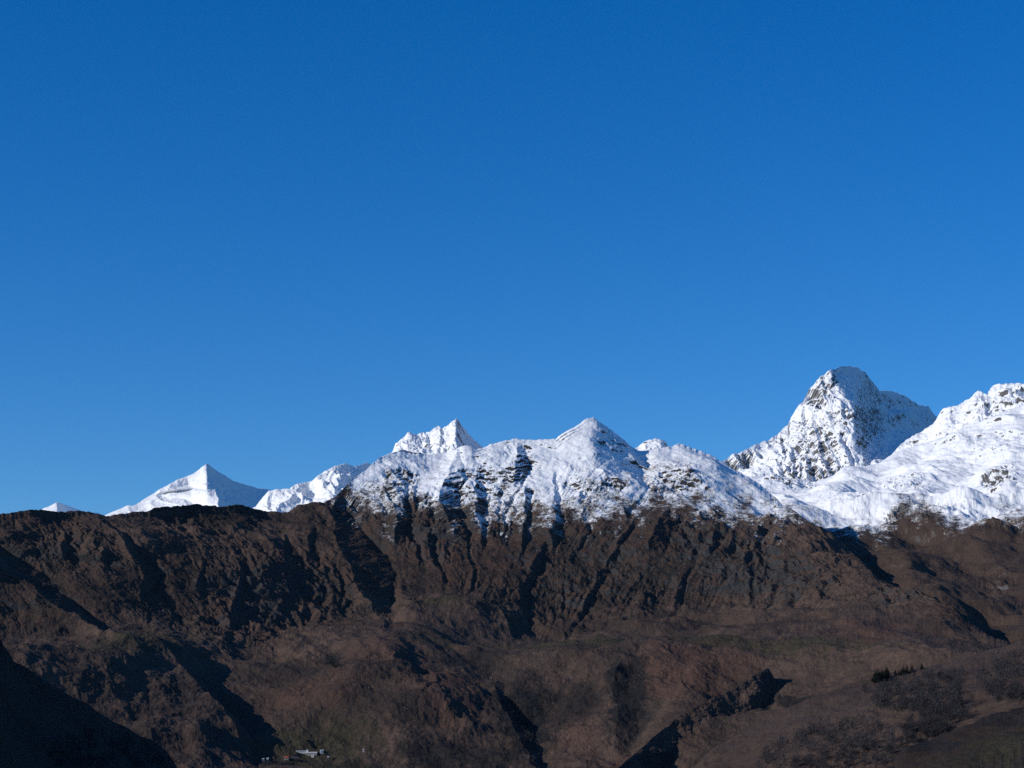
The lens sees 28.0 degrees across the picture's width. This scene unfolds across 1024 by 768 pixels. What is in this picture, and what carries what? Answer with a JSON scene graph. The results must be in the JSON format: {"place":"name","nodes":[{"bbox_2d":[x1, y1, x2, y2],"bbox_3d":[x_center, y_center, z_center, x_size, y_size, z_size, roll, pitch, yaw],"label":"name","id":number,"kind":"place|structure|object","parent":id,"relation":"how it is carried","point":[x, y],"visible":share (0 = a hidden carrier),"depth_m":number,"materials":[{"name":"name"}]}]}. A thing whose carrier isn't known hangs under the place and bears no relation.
{"place":"outdoors","nodes":[
{"label":"outdoors","id":0,"kind":"place"},
{"bbox_2d":[42,502,101,514],"bbox_3d":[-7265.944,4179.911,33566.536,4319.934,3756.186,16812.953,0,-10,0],"label":"distant peak","id":1,"kind":"structure","parent":0,"point":[57,507],"depth_m":29426.84,"materials":[{"name":"white snow"}]},
{"bbox_2d":[0,640,176,767],"bbox_3d":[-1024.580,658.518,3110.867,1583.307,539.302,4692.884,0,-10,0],"label":"shaded hill","id":2,"kind":"structure","parent":0,"point":[28,725],"depth_m":1907.76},
{"bbox_2d":[0,634,1023,767],"bbox_3d":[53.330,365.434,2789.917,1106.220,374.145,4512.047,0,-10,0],"label":"woodland","id":3,"kind":"object","parent":2,"relation":"on","point":[935,706],"visible":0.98,"depth_m":2099.86,"materials":[{"name":"brown plant"}]},
{"bbox_2d":[104,463,270,515],"bbox_3d":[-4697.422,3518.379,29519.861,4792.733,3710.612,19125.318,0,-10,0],"label":"pyramid peak","id":4,"kind":"structure","parent":0,"point":[207,484],"depth_m":24367.74,"materials":[{"name":"white snow"}]},
{"bbox_2d":[253,463,370,512],"bbox_3d":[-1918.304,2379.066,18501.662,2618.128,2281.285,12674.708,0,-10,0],"label":"snow dome","id":5,"kind":"structure","parent":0,"point":[329,484],"depth_m":13976.97,"materials":[{"name":"white snow"}]},
{"bbox_2d":[392,418,482,454],"bbox_3d":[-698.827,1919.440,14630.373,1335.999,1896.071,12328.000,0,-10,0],"label":"jagged peak","id":6,"kind":"structure","parent":0,"point":[453,435],"depth_m":9734.51,"materials":[{"name":"white snow"}]},
{"bbox_2d":[0,417,1010,767],"bbox_3d":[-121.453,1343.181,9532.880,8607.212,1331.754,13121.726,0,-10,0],"label":"mountain","id":7,"kind":"structure","parent":0,"point":[446,557],"depth_m":4727.47,"materials":[{"name":"brown stone"}]},
{"bbox_2d":[305,751,317,755],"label":"farmhouse","id":8,"kind":"object","parent":7,"relation":"on","point":[314,753],"visible":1,"depth_m":3901.25,"materials":[{"name":"stone"}]},
{"bbox_2d":[0,0,1023,514],"label":"sky","id":9,"kind":"structure","parent":0,"point":[271,245],"materials":[{"name":"blue"}]},
{"bbox_2d":[635,438,667,450],"bbox_3d":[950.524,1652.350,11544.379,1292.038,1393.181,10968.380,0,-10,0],"label":"snowy knoll","id":10,"kind":"structure","parent":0,"point":[649,445],"depth_m":7031.18,"materials":[{"name":"white snow"}]},
{"bbox_2d":[618,668,775,767],"bbox_3d":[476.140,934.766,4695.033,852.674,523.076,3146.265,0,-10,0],"label":"grassy spur","id":11,"kind":"structure","parent":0,"point":[659,749],"depth_m":3898.47,"materials":[{"name":"brown plant"}]},
{"bbox_2d":[721,366,936,481],"bbox_3d":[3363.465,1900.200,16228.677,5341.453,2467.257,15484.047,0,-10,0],"label":"rock peak","id":12,"kind":"object","parent":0,"point":[842,416],"visible":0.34,"depth_m":10101.07,"materials":[{"name":"white snow"}]},
{"bbox_2d":[691,640,1023,767],"bbox_3d":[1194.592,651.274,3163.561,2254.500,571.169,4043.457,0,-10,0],"label":"wooded slope","id":13,"kind":"structure","parent":0,"point":[836,706],"depth_m":2142.70,"materials":[{"name":"brown plant"}]},
{"bbox_2d":[873,669,881,682],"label":"conifer","id":14,"kind":"object","parent":13,"relation":"on","point":[877,677],"visible":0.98,"depth_m":2396.82,"materials":[{"name":"green plant"}]},
{"bbox_2d":[883,667,889,679],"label":"conifer","id":15,"kind":"object","parent":13,"relation":"on","point":[885,672],"visible":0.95,"depth_m":2411.66,"materials":[{"name":"green plant"}]},
{"bbox_2d":[749,404,1023,643],"bbox_3d":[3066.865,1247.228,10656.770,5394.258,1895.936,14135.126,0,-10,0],"label":"mountain slope","id":16,"kind":"structure","parent":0,"point":[953,503],"depth_m":6445.73,"materials":[{"name":"white snow"}]},
{"bbox_2d":[891,707,1023,767],"bbox_3d":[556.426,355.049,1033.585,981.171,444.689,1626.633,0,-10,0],"label":"hill","id":17,"kind":"structure","parent":0,"point":[913,755],"depth_m":643.58,"materials":[{"name":"brown plant"}]},
{"bbox_2d":[893,383,1023,453],"bbox_3d":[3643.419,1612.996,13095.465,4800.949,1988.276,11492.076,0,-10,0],"label":"rocky ridge","id":18,"kind":"structure","parent":0,"point":[978,406],"depth_m":9089.10,"materials":[{"name":"white snow"}]}
]}

